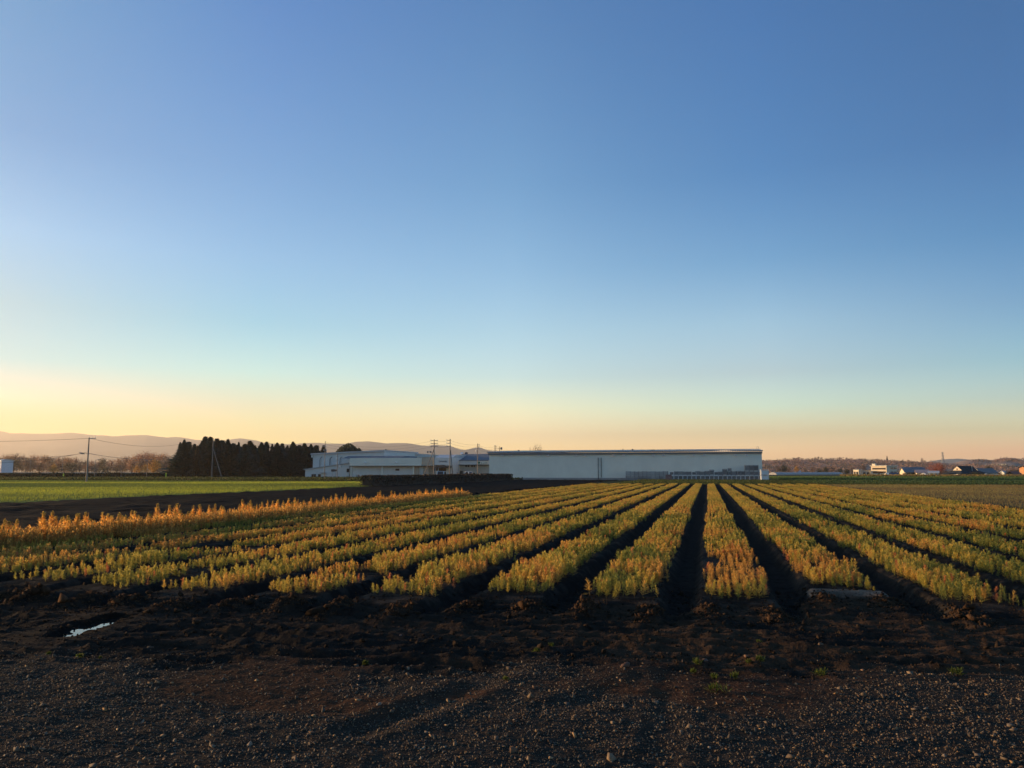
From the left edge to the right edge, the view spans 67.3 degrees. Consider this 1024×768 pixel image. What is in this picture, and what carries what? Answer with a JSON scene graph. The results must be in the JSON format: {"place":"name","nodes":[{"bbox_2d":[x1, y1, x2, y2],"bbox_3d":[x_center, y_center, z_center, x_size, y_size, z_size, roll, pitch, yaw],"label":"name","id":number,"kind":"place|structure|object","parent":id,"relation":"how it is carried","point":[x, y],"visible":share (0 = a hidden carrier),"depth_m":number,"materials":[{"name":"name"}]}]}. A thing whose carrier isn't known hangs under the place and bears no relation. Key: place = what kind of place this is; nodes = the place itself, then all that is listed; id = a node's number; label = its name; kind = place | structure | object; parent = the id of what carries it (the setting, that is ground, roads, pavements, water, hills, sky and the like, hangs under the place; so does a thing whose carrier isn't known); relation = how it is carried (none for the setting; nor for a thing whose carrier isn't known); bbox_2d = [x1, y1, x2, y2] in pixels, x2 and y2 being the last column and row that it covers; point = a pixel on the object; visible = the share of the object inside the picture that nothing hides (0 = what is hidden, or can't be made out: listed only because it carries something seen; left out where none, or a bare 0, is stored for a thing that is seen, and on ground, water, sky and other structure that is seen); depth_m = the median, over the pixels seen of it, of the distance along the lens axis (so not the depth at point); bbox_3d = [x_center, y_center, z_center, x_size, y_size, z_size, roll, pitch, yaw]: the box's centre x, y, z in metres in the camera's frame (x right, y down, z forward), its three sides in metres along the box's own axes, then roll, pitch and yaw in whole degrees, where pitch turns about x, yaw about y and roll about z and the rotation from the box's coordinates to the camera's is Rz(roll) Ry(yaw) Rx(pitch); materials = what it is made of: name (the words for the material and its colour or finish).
{"place":"outdoors","nodes":[
{"label":"outdoors","id":0,"kind":"place"},
{"bbox_2d":[0,480,376,502],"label":"wheat field ground","id":1,"kind":"structure","parent":0,"point":[38,499],"depth_m":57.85,"materials":[{"name":"green plant"}]},
{"bbox_2d":[79,437,95,481],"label":"utility pole","id":2,"kind":"object","parent":1,"relation":"on","point":[87,457],"visible":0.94,"depth_m":116.00,"materials":[{"name":"concrete"}]},
{"bbox_2d":[0,431,496,471],"bbox_3d":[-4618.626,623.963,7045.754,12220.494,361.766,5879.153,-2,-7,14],"label":"mountains","id":3,"kind":"structure","parent":0,"point":[49,445],"depth_m":5859.09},
{"bbox_2d":[0,479,614,532],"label":"bare soil ground","id":4,"kind":"structure","parent":0,"point":[26,514],"depth_m":43.71,"materials":[{"name":"brown soil"}]},
{"bbox_2d":[0,484,1023,682],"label":"soil ground","id":5,"kind":"structure","parent":0,"point":[689,561],"depth_m":9.04,"materials":[{"name":"brown soil"}]},
{"bbox_2d":[36,511,49,537],"bbox_3d":[-10.647,3.260,17.409,0.591,0.770,0.568,-1,-8,12],"label":"sapling","id":6,"kind":"object","parent":5,"relation":"on","point":[43,521],"visible":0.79,"depth_m":17.40,"materials":[{"name":"orange plant"}]},
{"bbox_2d":[47,510,55,528],"bbox_3d":[-11.103,3.420,18.535,0.518,0.767,0.440,4,-8,-32],"label":"sapling","id":7,"kind":"object","parent":5,"relation":"on","point":[51,517],"visible":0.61,"depth_m":18.50,"materials":[{"name":"orange plant"}]},
{"bbox_2d":[73,513,81,534],"bbox_3d":[-10.393,3.454,18.343,0.460,0.768,0.415,1,-7,-6],"label":"sapling","id":8,"kind":"object","parent":5,"relation":"on","point":[78,519],"visible":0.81,"depth_m":18.38,"materials":[{"name":"orange plant"}]},
{"bbox_2d":[80,512,89,525],"bbox_3d":[-10.794,3.593,19.509,0.526,0.723,0.437,-1,-7,9],"label":"sapling","id":9,"kind":"object","parent":5,"relation":"on","point":[85,517],"visible":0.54,"depth_m":19.51,"materials":[{"name":"orange plant"}]},
{"bbox_2d":[56,618,119,637],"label":"puddle water","id":10,"kind":"structure","parent":5,"relation":"on","point":[75,631],"depth_m":8.60,"materials":[{"name":"blue liquid"}]},
{"bbox_2d":[100,512,106,525],"bbox_3d":[-10.356,3.614,19.578,0.440,0.733,0.451,-2,-7,13],"label":"sapling","id":11,"kind":"object","parent":5,"relation":"on","point":[102,518],"visible":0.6,"depth_m":19.57,"materials":[{"name":"orange plant"}]},
{"bbox_2d":[196,504,204,516],"bbox_3d":[-9.709,4.087,23.878,0.530,0.738,0.455,-4,-8,34],"label":"sapling","id":12,"kind":"object","parent":5,"relation":"on","point":[199,510],"visible":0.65,"depth_m":23.86,"materials":[{"name":"orange plant"}]},
{"bbox_2d":[0,483,1023,594],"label":"crop vegetation","id":13,"kind":"object","parent":5,"relation":"on","point":[645,557],"visible":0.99,"depth_m":18.00,"materials":[{"name":"green plant"}]},
{"bbox_2d":[0,560,1023,681],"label":"clod rubble","id":14,"kind":"object","parent":5,"relation":"on","point":[318,610],"visible":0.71,"depth_m":9.20,"materials":[{"name":"soil"}]},
{"bbox_2d":[692,657,703,664],"bbox_3d":[1.643,2.457,6.843,0.106,0.073,0.141,5,-8,-35],"label":"weed","id":15,"kind":"object","parent":5,"relation":"on","point":[696,661],"visible":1,"depth_m":6.83,"materials":[{"name":"green plant"}]},
{"bbox_2d":[755,654,765,661],"bbox_3d":[2.199,2.416,6.784,0.116,0.064,0.091,4,-8,-33],"label":"weed","id":16,"kind":"object","parent":5,"relation":"on","point":[760,658],"visible":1,"depth_m":6.79,"materials":[{"name":"green plant"}]},
{"bbox_2d":[811,666,826,675],"bbox_3d":[2.631,2.430,6.528,0.148,0.076,0.142,4,-8,-32],"label":"weed","id":17,"kind":"object","parent":5,"relation":"on","point":[821,672],"visible":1,"depth_m":6.51,"materials":[{"name":"green plant"}]},
{"bbox_2d":[948,666,965,674],"bbox_3d":[3.719,2.398,6.440,0.150,0.074,0.139,4,-8,-35],"label":"weed","id":18,"kind":"object","parent":5,"relation":"on","point":[952,670],"visible":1,"depth_m":6.44,"materials":[{"name":"green plant"}]},
{"bbox_2d":[967,584,977,600],"bbox_3d":[5.794,2.654,9.734,0.160,0.255,0.168,4,-8,-33],"label":"seedling","id":19,"kind":"object","parent":5,"relation":"on","point":[970,590],"visible":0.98,"depth_m":9.73,"materials":[{"name":"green plant"}]},
{"bbox_2d":[0,636,1023,767],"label":"gravel yard ground","id":20,"kind":"structure","parent":0,"point":[275,704],"depth_m":5.37,"materials":[{"name":"grey gravel"}]},
{"bbox_2d":[620,662,629,667],"bbox_3d":[0.986,2.461,6.723,0.065,0.058,0.088,-6,-9,42],"label":"stone","id":21,"kind":"object","parent":20,"relation":"on","point":[625,664],"visible":0.91,"depth_m":6.71,"materials":[{"name":"grey stone"}]},
{"bbox_2d":[706,681,732,692],"bbox_3d":[1.604,2.365,6.025,0.246,0.089,0.156,-2,-7,14],"label":"weed","id":22,"kind":"object","parent":20,"relation":"on","point":[715,686],"visible":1,"depth_m":6.01,"materials":[{"name":"green plant"}]},
{"bbox_2d":[0,0,1023,461],"label":"sky","id":23,"kind":"structure","parent":0,"point":[788,229],"materials":[{"name":"blue"}]},
{"bbox_2d":[14,472,1022,508],"bbox_3d":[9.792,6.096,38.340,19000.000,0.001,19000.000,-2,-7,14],"label":"ground","id":24,"kind":"structure","parent":0,"point":[561,485],"depth_m":327.15,"materials":[{"name":"green plant"}]},
{"bbox_2d":[0,459,13,472],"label":"white house","id":25,"kind":"structure","parent":24,"relation":"on","point":[5,467],"depth_m":282.26,"materials":[{"name":"metal"}]},
{"bbox_2d":[10,457,23,471],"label":"autumn tree","id":26,"kind":"object","parent":24,"relation":"on","point":[16,464],"visible":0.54,"depth_m":293.62,"materials":[{"name":"brown plant"}]},
{"bbox_2d":[13,459,27,472],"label":"autumn tree","id":27,"kind":"object","parent":24,"relation":"on","point":[20,466],"visible":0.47,"depth_m":306.34,"materials":[{"name":"brown plant"}]},
{"bbox_2d":[20,459,34,472],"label":"autumn tree","id":28,"kind":"object","parent":24,"relation":"on","point":[28,465],"visible":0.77,"depth_m":313.45,"materials":[{"name":"brown plant"}]},
{"bbox_2d":[33,461,45,472],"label":"autumn tree","id":29,"kind":"object","parent":24,"relation":"on","point":[41,465],"visible":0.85,"depth_m":316.10,"materials":[{"name":"brown plant"}]},
{"bbox_2d":[33,454,54,472],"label":"autumn tree","id":30,"kind":"object","parent":24,"relation":"on","point":[45,460],"visible":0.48,"depth_m":341.68,"materials":[{"name":"brown plant"}]},
{"bbox_2d":[46,462,58,472],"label":"autumn tree","id":31,"kind":"object","parent":24,"relation":"on","point":[51,465],"visible":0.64,"depth_m":294.29,"materials":[{"name":"brown plant"}]},
{"bbox_2d":[49,463,58,472],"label":"golden tree","id":32,"kind":"object","parent":24,"relation":"on","point":[55,467],"visible":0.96,"depth_m":283.05,"materials":[{"name":"brown plant"}]},
{"bbox_2d":[54,461,67,472],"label":"autumn tree","id":33,"kind":"object","parent":24,"relation":"on","point":[59,464],"visible":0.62,"depth_m":308.24,"materials":[{"name":"brown plant"}]},
{"bbox_2d":[60,457,72,472],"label":"autumn tree","id":34,"kind":"object","parent":24,"relation":"on","point":[66,460],"visible":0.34,"depth_m":346.73,"materials":[{"name":"brown plant"}]},
{"bbox_2d":[63,461,73,472],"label":"autumn tree","id":35,"kind":"object","parent":24,"relation":"on","point":[68,465],"visible":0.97,"depth_m":295.55,"materials":[{"name":"brown plant"}]},
{"bbox_2d":[69,463,79,472],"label":"autumn tree","id":36,"kind":"object","parent":24,"relation":"on","point":[74,466],"visible":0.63,"depth_m":307.73,"materials":[{"name":"brown plant"}]},
{"bbox_2d":[69,455,83,470],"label":"autumn tree","id":37,"kind":"object","parent":24,"relation":"on","point":[75,460],"visible":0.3,"depth_m":342.94,"materials":[{"name":"brown plant"}]},
{"bbox_2d":[73,462,84,472],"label":"autumn tree","id":38,"kind":"object","parent":24,"relation":"on","point":[81,467],"visible":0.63,"depth_m":317.14,"materials":[{"name":"brown plant"}]},
{"bbox_2d":[90,465,99,472],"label":"autumn tree","id":39,"kind":"object","parent":24,"relation":"on","point":[93,468],"visible":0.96,"depth_m":304.54,"materials":[{"name":"brown plant"}]},
{"bbox_2d":[96,457,111,472],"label":"autumn tree","id":40,"kind":"object","parent":24,"relation":"on","point":[105,462],"visible":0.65,"depth_m":360.88,"materials":[{"name":"brown plant"}]},
{"bbox_2d":[105,459,116,471],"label":"autumn tree","id":41,"kind":"object","parent":24,"relation":"on","point":[111,464],"visible":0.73,"depth_m":333.88,"materials":[{"name":"brown plant"}]},
{"bbox_2d":[110,463,122,472],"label":"autumn tree","id":42,"kind":"object","parent":24,"relation":"on","point":[118,468],"visible":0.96,"depth_m":307.77,"materials":[{"name":"brown plant"}]},
{"bbox_2d":[113,459,125,472],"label":"autumn tree","id":43,"kind":"object","parent":24,"relation":"on","point":[119,461],"visible":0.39,"depth_m":351.55,"materials":[{"name":"brown plant"}]},
{"bbox_2d":[125,460,135,472],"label":"autumn tree","id":44,"kind":"object","parent":24,"relation":"on","point":[132,463],"visible":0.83,"depth_m":300.14,"materials":[{"name":"brown plant"}]},
{"bbox_2d":[133,457,148,470],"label":"autumn tree","id":45,"kind":"object","parent":24,"relation":"on","point":[140,463],"visible":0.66,"depth_m":292.12,"materials":[{"name":"brown plant"}]},
{"bbox_2d":[132,452,152,472],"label":"autumn tree","id":46,"kind":"object","parent":24,"relation":"on","point":[141,456],"visible":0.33,"depth_m":340.41,"materials":[{"name":"brown plant"}]},
{"bbox_2d":[146,459,160,472],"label":"golden tree","id":47,"kind":"object","parent":24,"relation":"on","point":[154,463],"visible":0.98,"depth_m":283.12,"materials":[{"name":"brown plant"}]},
{"bbox_2d":[146,452,162,472],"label":"autumn tree","id":48,"kind":"object","parent":24,"relation":"on","point":[154,456],"visible":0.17,"depth_m":347.66,"materials":[{"name":"brown plant"}]},
{"bbox_2d":[151,460,164,472],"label":"autumn tree","id":49,"kind":"object","parent":24,"relation":"on","point":[159,462],"visible":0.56,"depth_m":294.23,"materials":[{"name":"brown plant"}]},
{"bbox_2d":[156,452,170,472],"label":"autumn tree","id":50,"kind":"object","parent":24,"relation":"on","point":[169,456],"visible":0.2,"depth_m":366.47,"materials":[{"name":"brown plant"}]},
{"bbox_2d":[200,436,220,476],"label":"conifer tree","id":51,"kind":"object","parent":24,"relation":"on","point":[205,445],"visible":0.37,"depth_m":187.26,"materials":[{"name":"green plant"}]},
{"bbox_2d":[247,440,253,451],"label":"conifer tree","id":52,"kind":"object","parent":24,"relation":"on","point":[250,443],"visible":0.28,"depth_m":204.97,"materials":[{"name":"green plant"}]},
{"bbox_2d":[249,445,264,476],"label":"conifer tree","id":53,"kind":"object","parent":24,"relation":"on","point":[254,452],"visible":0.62,"depth_m":193.14,"materials":[{"name":"green plant"}]},
{"bbox_2d":[256,442,273,476],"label":"conifer tree","id":54,"kind":"object","parent":24,"relation":"on","point":[262,451],"visible":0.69,"depth_m":197.10,"materials":[{"name":"green plant"}]},
{"bbox_2d":[261,448,279,476],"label":"conifer tree","id":55,"kind":"object","parent":24,"relation":"on","point":[268,468],"visible":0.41,"depth_m":196.22,"materials":[{"name":"green plant"}]},
{"bbox_2d":[261,443,285,476],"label":"conifer tree","id":56,"kind":"object","parent":24,"relation":"on","point":[275,456],"visible":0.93,"depth_m":196.57,"materials":[{"name":"green plant"}]},
{"bbox_2d":[277,442,301,476],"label":"conifer tree","id":57,"kind":"object","parent":24,"relation":"on","point":[293,445],"visible":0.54,"depth_m":197.09,"materials":[{"name":"green plant"}]},
{"bbox_2d":[282,447,297,476],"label":"conifer tree","id":58,"kind":"object","parent":24,"relation":"on","point":[291,464],"visible":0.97,"depth_m":193.87,"materials":[{"name":"green plant"}]},
{"bbox_2d":[290,447,312,476],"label":"conifer tree","id":59,"kind":"object","parent":24,"relation":"on","point":[306,461],"visible":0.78,"depth_m":192.81,"materials":[{"name":"green plant"}]},
{"bbox_2d":[336,443,357,451],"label":"broadleaf tree","id":60,"kind":"object","parent":24,"relation":"on","point":[349,446],"visible":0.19,"depth_m":229.71,"materials":[{"name":"green plant"}]},
{"bbox_2d":[304,450,418,476],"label":"processing hall","id":61,"kind":"structure","parent":24,"relation":"on","point":[344,467],"depth_m":185.91,"materials":[{"name":"metal"}]},
{"bbox_2d":[344,456,422,476],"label":"packing shed","id":62,"kind":"structure","parent":24,"relation":"on","point":[383,465],"depth_m":177.96,"materials":[{"name":"metal"}]},
{"bbox_2d":[414,458,434,474],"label":"cream hall","id":63,"kind":"structure","parent":24,"relation":"on","point":[425,461],"depth_m":175.53,"materials":[{"name":"grey metal"}]},
{"bbox_2d":[415,454,438,457],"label":"hall","id":64,"kind":"structure","parent":24,"relation":"on","point":[424,455],"depth_m":202.90,"materials":[{"name":"grey metal"}]},
{"bbox_2d":[358,473,512,486],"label":"hedge","id":65,"kind":"object","parent":24,"relation":"on","point":[382,480],"visible":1,"depth_m":101.23,"materials":[{"name":"green plant"}]},
{"bbox_2d":[434,455,466,473],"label":"office building","id":66,"kind":"structure","parent":24,"relation":"on","point":[441,462],"depth_m":173.69,"materials":[{"name":"metal"}]},
{"bbox_2d":[459,452,488,473],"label":"machinery hall","id":67,"kind":"structure","parent":24,"relation":"on","point":[468,462],"depth_m":177.39,"materials":[{"name":"metal"}]},
{"bbox_2d":[487,446,762,479],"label":"storage shed","id":68,"kind":"structure","parent":24,"relation":"on","point":[556,464],"depth_m":152.97,"materials":[{"name":"metal"}]},
{"bbox_2d":[616,479,973,485],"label":"headland grass","id":69,"kind":"structure","parent":24,"relation":"on","point":[715,481],"depth_m":107.84,"materials":[{"name":"green plant"}]},
{"bbox_2d":[871,466,896,474],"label":"building","id":70,"kind":"structure","parent":24,"relation":"on","point":[875,470],"depth_m":317.32,"materials":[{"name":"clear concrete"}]},
{"bbox_2d":[898,467,924,473],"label":"gabled house","id":71,"kind":"structure","parent":24,"relation":"on","point":[902,470],"depth_m":259.50,"materials":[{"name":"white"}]},
{"bbox_2d":[914,470,928,473],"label":"cream house","id":72,"kind":"structure","parent":24,"relation":"on","point":[920,471],"depth_m":243.40,"materials":[{"name":"white"}]},
{"bbox_2d":[840,474,1023,476],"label":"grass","id":73,"kind":"structure","parent":24,"relation":"on","point":[943,475],"depth_m":216.38,"materials":[{"name":"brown plant"}]},
{"bbox_2d":[924,460,948,471],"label":"red tree","id":74,"kind":"object","parent":24,"relation":"on","point":[941,468],"visible":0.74,"depth_m":247.85,"materials":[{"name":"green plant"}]},
{"bbox_2d":[942,466,984,474],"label":"farmhouse","id":75,"kind":"object","parent":24,"relation":"on","point":[959,470],"visible":0.6,"depth_m":237.12,"materials":[{"name":"grey metal"}]},
{"bbox_2d":[975,468,997,473],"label":"grey barn","id":76,"kind":"structure","parent":24,"relation":"on","point":[990,470],"depth_m":247.00,"materials":[{"name":"grey metal"}]},
{"bbox_2d":[1005,471,1021,474],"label":"red roof house","id":77,"kind":"structure","parent":24,"relation":"on","point":[1013,472],"depth_m":247.88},
{"bbox_2d":[582,480,805,484],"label":"grass strip ground","id":78,"kind":"structure","parent":0,"point":[610,482],"depth_m":118.24,"materials":[{"name":"green plant"}]},
{"bbox_2d":[760,475,768,479],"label":"crate","id":79,"kind":"object","parent":78,"relation":"on","point":[763,477],"visible":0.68,"depth_m":139.85,"materials":[{"name":"white plastic"}]},
{"bbox_2d":[760,470,768,474],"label":"crate","id":80,"kind":"object","parent":79,"relation":"on","point":[764,472],"visible":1,"depth_m":139.94,"materials":[{"name":"white plastic"}]},
{"bbox_2d":[769,472,842,474],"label":"greenhouse tunnel","id":81,"kind":"structure","parent":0,"point":[799,473],"depth_m":408.79,"materials":[{"name":"white plastic"}]},
{"bbox_2d":[762,458,1023,473],"bbox_3d":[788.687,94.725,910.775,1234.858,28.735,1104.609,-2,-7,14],"label":"hills","id":82,"kind":"structure","parent":0,"point":[983,462],"depth_m":810.52,"materials":[{"name":"brown plant"}]},
{"bbox_2d":[762,457,1023,473],"bbox_3d":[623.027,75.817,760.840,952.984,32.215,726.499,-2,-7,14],"label":"hillside woods","id":83,"kind":"object","parent":82,"relation":"on","point":[820,463],"visible":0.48,"depth_m":739.84,"materials":[{"name":"brown plant"}]},
{"bbox_2d":[823,484,1023,508],"bbox_3d":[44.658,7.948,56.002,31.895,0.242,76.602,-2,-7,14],"label":"stubble grass","id":84,"kind":"structure","parent":0,"point":[996,489],"depth_m":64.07,"materials":[{"name":"brown plant"}]},
{"bbox_2d":[928,459,967,462],"bbox_3d":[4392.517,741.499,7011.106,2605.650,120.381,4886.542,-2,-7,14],"label":"hill","id":85,"kind":"structure","parent":0,"point":[951,460],"depth_m":6697.86,"materials":[{"name":"grey"}]},
{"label":"verge ground","id":86,"kind":"structure","parent":0,"visible":0},
{"bbox_2d":[0,472,168,476],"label":"hedge","id":87,"kind":"object","parent":86,"relation":"on","point":[105,474],"visible":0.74,"depth_m":184.28,"materials":[{"name":"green plant"}]},
{"bbox_2d":[160,443,193,476],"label":"conifer tree","id":88,"kind":"object","parent":86,"relation":"on","point":[181,464],"visible":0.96,"depth_m":184.69,"materials":[{"name":"green plant"}]},
{"bbox_2d":[190,444,200,476],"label":"conifer tree","id":89,"kind":"object","parent":86,"relation":"on","point":[193,450],"visible":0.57,"depth_m":187.99,"materials":[{"name":"green plant"}]},
{"bbox_2d":[187,445,204,476],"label":"conifer tree","id":90,"kind":"object","parent":86,"relation":"on","point":[197,469],"visible":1,"depth_m":182.57,"materials":[{"name":"green plant"}]},
{"bbox_2d":[202,441,222,476],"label":"conifer tree","id":91,"kind":"object","parent":86,"relation":"on","point":[207,459],"visible":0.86,"depth_m":185.44,"materials":[{"name":"green plant"}]},
{"bbox_2d":[211,438,221,476],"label":"utility pole","id":92,"kind":"object","parent":86,"relation":"on","point":[212,460],"visible":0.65,"depth_m":182.02,"materials":[{"name":"concrete"}]},
{"bbox_2d":[215,447,235,475],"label":"conifer tree","id":93,"kind":"object","parent":86,"relation":"on","point":[233,448],"visible":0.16,"depth_m":189.82,"materials":[{"name":"green plant"}]},
{"bbox_2d":[213,439,239,476],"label":"conifer tree","id":94,"kind":"object","parent":86,"relation":"on","point":[226,454],"visible":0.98,"depth_m":186.89,"materials":[{"name":"green plant"}]},
{"bbox_2d":[220,445,253,476],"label":"conifer tree","id":95,"kind":"object","parent":86,"relation":"on","point":[236,449],"visible":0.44,"depth_m":190.86,"materials":[{"name":"green plant"}]},
{"bbox_2d":[228,443,261,476],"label":"conifer tree","id":96,"kind":"object","parent":86,"relation":"on","point":[244,463],"visible":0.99,"depth_m":187.37,"materials":[{"name":"green plant"}]},
{"bbox_2d":[0,476,522,481],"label":"verge grass","id":97,"kind":"structure","parent":86,"relation":"on","point":[233,478],"depth_m":139.98,"materials":[{"name":"green plant"}]},
{"bbox_2d":[424,439,437,474],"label":"utility pole","id":98,"kind":"object","parent":86,"relation":"on","point":[434,443],"visible":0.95,"depth_m":157.42,"materials":[{"name":"concrete"}]},
{"bbox_2d":[446,439,452,473],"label":"utility pole","id":99,"kind":"object","parent":86,"relation":"on","point":[449,459],"visible":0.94,"depth_m":159.15,"materials":[{"name":"concrete"}]},
{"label":"green strip ground","id":100,"kind":"structure","parent":0,"visible":0},
{"bbox_2d":[769,476,1023,484],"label":"strip grass","id":101,"kind":"structure","parent":100,"relation":"on","point":[997,480],"depth_m":137.79,"materials":[{"name":"green plant"}]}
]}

